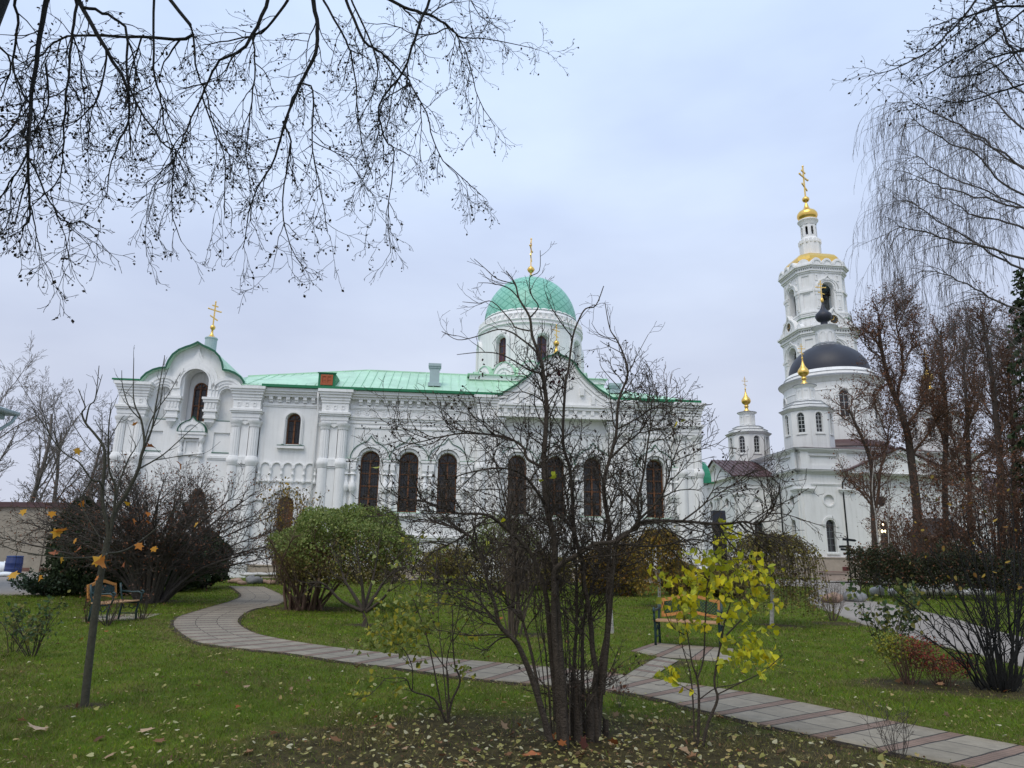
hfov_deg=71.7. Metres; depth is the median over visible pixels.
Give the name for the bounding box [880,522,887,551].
window
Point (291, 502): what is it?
door
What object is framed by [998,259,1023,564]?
spruce
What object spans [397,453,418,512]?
window
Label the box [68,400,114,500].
bare tree
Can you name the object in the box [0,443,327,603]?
bare shrub
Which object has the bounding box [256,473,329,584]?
lilac shrub
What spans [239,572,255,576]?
stone
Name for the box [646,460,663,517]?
window
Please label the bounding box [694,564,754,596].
deciduous shrub
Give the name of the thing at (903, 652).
barberry
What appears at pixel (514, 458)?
window
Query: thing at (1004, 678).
bare shrub
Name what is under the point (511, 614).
bare shrub
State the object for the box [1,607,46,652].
rose bush
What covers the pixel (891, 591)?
stone
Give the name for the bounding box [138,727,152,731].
maple leaf
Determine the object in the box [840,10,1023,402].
weeping birch
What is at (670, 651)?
bench paving
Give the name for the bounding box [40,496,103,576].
thuja
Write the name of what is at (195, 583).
thuja
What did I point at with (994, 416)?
lime tree
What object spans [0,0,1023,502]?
sky
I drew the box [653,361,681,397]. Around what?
bare tree
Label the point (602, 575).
deciduous shrub
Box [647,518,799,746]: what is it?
yellow leaved shrub
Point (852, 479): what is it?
lime tree
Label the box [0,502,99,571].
yard wall
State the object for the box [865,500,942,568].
deciduous shrub
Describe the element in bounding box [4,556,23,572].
information board
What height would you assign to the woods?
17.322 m
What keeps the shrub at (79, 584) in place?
on the ground at (435, 722)
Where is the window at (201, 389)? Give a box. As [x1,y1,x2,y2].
[191,383,207,421]
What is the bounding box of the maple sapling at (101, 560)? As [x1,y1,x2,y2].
[0,345,215,706]
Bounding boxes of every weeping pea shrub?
[627,526,690,605]
[717,530,839,625]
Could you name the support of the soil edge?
on the ground at (435, 722)
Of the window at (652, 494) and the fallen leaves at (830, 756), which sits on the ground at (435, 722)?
the fallen leaves at (830, 756)
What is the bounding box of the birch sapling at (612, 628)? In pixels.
[591,501,629,633]
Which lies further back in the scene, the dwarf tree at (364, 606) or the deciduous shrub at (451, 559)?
the deciduous shrub at (451, 559)
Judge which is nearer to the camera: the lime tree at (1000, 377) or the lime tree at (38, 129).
the lime tree at (38, 129)
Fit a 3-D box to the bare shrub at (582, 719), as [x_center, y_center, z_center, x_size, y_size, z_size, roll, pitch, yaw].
[0.558,0.934,6.780,4.358,4.831,2.662,3,-14,-9]
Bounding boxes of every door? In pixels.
[274,498,293,562]
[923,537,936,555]
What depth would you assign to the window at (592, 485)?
44.58 m
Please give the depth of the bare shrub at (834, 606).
20.20 m
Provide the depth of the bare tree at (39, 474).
58.35 m
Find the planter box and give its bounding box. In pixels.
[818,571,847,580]
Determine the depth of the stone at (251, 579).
33.32 m
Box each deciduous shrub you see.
[410,542,480,583]
[529,552,578,589]
[574,545,605,594]
[600,535,653,596]
[655,556,697,595]
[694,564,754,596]
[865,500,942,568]
[894,474,987,589]
[935,465,1023,592]
[966,445,1023,592]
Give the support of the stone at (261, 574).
on the ground at (435, 722)
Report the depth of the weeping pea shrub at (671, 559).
24.09 m
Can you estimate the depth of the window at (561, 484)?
44.49 m
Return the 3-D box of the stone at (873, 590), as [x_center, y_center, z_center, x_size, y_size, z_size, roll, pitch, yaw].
[16.453,9.340,31.906,0.629,0.552,0.541,1,-14,0]
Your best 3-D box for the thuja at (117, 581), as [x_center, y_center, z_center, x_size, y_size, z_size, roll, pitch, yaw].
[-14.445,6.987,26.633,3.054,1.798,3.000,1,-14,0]
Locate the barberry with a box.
[868,627,982,686]
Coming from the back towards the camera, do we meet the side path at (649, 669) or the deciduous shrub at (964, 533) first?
the deciduous shrub at (964, 533)
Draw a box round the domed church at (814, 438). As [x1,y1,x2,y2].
[708,280,1022,579]
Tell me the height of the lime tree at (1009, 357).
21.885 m
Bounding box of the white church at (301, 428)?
[103,238,713,582]
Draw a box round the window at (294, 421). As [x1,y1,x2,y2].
[286,414,300,444]
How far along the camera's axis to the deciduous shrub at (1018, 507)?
37.21 m
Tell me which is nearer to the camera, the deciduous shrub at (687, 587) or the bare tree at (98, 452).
the deciduous shrub at (687, 587)
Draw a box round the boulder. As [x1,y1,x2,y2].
[844,591,867,601]
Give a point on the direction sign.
(842, 547)
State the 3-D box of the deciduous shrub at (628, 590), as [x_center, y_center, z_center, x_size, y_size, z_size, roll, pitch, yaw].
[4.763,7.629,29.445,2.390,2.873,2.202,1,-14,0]
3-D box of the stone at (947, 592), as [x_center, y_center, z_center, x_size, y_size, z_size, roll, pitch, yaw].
[20.134,9.522,32.751,0.703,0.749,0.843,-11,-18,39]
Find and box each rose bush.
[0,590,70,656]
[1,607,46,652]
[80,588,90,622]
[88,583,132,625]
[118,583,163,619]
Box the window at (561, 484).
[547,457,562,515]
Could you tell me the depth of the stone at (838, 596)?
27.19 m
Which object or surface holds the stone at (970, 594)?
on the ground at (435, 722)
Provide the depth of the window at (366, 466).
43.36 m
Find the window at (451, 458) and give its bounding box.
[436,454,456,512]
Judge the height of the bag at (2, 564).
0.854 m
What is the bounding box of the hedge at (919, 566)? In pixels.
[843,538,1023,600]
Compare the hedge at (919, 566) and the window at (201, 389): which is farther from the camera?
the window at (201, 389)
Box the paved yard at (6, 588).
[0,572,84,594]
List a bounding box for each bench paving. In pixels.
[82,613,161,621]
[631,643,732,661]
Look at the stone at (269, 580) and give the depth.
33.28 m
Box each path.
[173,586,1023,767]
[627,657,678,677]
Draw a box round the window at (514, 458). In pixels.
[508,456,525,514]
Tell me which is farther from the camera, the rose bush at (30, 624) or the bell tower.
the bell tower
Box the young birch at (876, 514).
[857,448,904,594]
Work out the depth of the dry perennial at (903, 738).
6.05 m
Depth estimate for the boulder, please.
27.86 m
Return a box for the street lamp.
[711,510,727,565]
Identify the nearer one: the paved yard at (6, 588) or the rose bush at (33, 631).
the rose bush at (33, 631)
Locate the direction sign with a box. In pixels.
[839,537,855,582]
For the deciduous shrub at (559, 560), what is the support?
on the ground at (435, 722)
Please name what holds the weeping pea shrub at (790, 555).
on the ground at (435, 722)
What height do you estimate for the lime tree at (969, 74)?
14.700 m
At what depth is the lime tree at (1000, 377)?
42.90 m
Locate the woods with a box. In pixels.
[11,484,82,501]
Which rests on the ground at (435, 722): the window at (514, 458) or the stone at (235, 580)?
the stone at (235, 580)
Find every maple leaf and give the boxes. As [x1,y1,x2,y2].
[28,722,47,729]
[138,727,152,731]
[521,750,540,755]
[579,735,588,751]
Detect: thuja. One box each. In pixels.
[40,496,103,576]
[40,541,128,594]
[89,556,166,593]
[164,542,212,591]
[181,489,212,588]
[185,528,234,588]
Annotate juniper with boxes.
[6,567,85,595]
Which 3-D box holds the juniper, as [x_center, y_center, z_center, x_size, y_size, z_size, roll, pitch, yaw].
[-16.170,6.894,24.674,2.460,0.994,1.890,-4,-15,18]
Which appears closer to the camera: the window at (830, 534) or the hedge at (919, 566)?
the hedge at (919, 566)
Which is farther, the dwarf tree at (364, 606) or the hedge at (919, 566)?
the hedge at (919, 566)
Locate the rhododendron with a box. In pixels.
[840,577,933,652]
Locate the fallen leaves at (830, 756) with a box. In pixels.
[2,589,1023,767]
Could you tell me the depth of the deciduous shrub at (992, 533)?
36.55 m
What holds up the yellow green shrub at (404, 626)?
on the ground at (435, 722)
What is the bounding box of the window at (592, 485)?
[583,459,600,516]
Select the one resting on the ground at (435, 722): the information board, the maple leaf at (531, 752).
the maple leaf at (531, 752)
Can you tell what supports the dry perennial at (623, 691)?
on the ground at (435, 722)
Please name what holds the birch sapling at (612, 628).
on the ground at (435, 722)
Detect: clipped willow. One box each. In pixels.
[252,502,424,611]
[453,512,545,590]
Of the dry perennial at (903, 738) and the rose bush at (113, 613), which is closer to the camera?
the dry perennial at (903, 738)
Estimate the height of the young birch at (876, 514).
6.965 m
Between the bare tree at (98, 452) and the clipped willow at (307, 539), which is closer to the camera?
the clipped willow at (307, 539)
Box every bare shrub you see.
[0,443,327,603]
[346,241,845,749]
[436,452,598,636]
[805,577,853,621]
[869,459,1023,692]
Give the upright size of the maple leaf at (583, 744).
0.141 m
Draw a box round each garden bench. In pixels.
[87,580,144,623]
[652,594,723,645]
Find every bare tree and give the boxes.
[0,331,61,500]
[0,359,115,501]
[17,370,113,501]
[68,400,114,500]
[72,434,112,501]
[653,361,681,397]
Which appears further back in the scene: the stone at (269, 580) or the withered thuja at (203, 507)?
the stone at (269, 580)
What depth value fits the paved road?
19.80 m
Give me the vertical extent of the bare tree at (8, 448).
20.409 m
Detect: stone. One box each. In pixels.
[227,578,241,583]
[237,580,246,584]
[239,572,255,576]
[246,575,262,583]
[255,572,271,576]
[265,579,275,583]
[821,592,842,602]
[869,585,884,595]
[887,588,896,595]
[906,586,923,594]
[923,586,939,595]
[940,584,956,595]
[967,588,980,595]
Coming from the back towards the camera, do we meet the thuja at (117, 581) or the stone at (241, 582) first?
the stone at (241, 582)
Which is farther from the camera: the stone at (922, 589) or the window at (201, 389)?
the window at (201, 389)
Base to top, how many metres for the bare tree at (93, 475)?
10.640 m
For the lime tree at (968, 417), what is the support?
on the ground at (435, 722)
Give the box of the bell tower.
[777,165,860,379]
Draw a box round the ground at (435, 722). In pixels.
[0,576,1023,767]
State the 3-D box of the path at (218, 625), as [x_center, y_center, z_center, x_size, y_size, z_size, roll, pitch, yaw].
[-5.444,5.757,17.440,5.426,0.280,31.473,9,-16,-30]
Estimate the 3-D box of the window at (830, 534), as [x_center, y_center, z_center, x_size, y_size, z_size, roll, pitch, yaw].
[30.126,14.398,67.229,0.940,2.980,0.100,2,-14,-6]
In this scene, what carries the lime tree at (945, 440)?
on the ground at (435, 722)
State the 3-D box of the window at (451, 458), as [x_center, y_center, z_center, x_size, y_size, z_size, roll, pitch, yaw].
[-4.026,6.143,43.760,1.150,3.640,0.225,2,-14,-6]
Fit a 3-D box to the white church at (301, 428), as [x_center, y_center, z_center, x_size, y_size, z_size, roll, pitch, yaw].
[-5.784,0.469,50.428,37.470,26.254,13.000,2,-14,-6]
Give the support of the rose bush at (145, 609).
on the ground at (435, 722)
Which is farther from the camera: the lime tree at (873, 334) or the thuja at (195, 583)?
the lime tree at (873, 334)
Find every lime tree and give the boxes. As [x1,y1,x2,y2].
[0,0,578,322]
[818,370,912,586]
[831,273,963,585]
[832,0,1023,134]
[899,281,1023,589]
[903,306,994,545]
[916,320,1005,585]
[947,328,1023,547]
[989,302,1023,489]
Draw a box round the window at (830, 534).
[826,520,835,551]
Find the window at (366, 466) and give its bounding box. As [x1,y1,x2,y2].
[358,452,379,510]
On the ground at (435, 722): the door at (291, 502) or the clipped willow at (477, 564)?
the clipped willow at (477, 564)
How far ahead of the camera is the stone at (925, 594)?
32.32 m
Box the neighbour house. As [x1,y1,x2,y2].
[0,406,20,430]
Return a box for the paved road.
[763,579,1023,665]
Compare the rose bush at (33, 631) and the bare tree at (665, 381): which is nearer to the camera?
the rose bush at (33, 631)
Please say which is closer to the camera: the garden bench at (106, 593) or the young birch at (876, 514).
the garden bench at (106, 593)
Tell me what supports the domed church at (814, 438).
on the ground at (435, 722)
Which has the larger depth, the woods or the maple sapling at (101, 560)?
the woods
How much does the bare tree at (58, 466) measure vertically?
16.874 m
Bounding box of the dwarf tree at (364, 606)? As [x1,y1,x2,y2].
[289,519,417,627]
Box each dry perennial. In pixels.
[608,659,632,708]
[861,697,919,759]
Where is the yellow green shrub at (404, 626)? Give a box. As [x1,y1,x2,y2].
[332,531,504,722]
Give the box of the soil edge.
[168,588,1023,767]
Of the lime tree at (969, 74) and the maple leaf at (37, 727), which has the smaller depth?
the maple leaf at (37, 727)
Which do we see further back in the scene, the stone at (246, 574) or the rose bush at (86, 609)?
the stone at (246, 574)
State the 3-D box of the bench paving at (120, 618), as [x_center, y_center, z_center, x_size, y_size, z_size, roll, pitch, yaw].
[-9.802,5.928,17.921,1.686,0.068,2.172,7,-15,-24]
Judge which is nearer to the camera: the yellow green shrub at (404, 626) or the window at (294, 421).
the yellow green shrub at (404, 626)
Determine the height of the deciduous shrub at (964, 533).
6.106 m
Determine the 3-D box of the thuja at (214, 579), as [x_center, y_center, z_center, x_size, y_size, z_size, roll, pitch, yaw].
[-13.000,7.322,29.749,2.501,2.556,2.460,1,-14,0]
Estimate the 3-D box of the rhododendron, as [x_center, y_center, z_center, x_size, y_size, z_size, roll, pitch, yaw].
[6.955,4.311,13.151,1.709,1.412,1.094,0,-14,6]

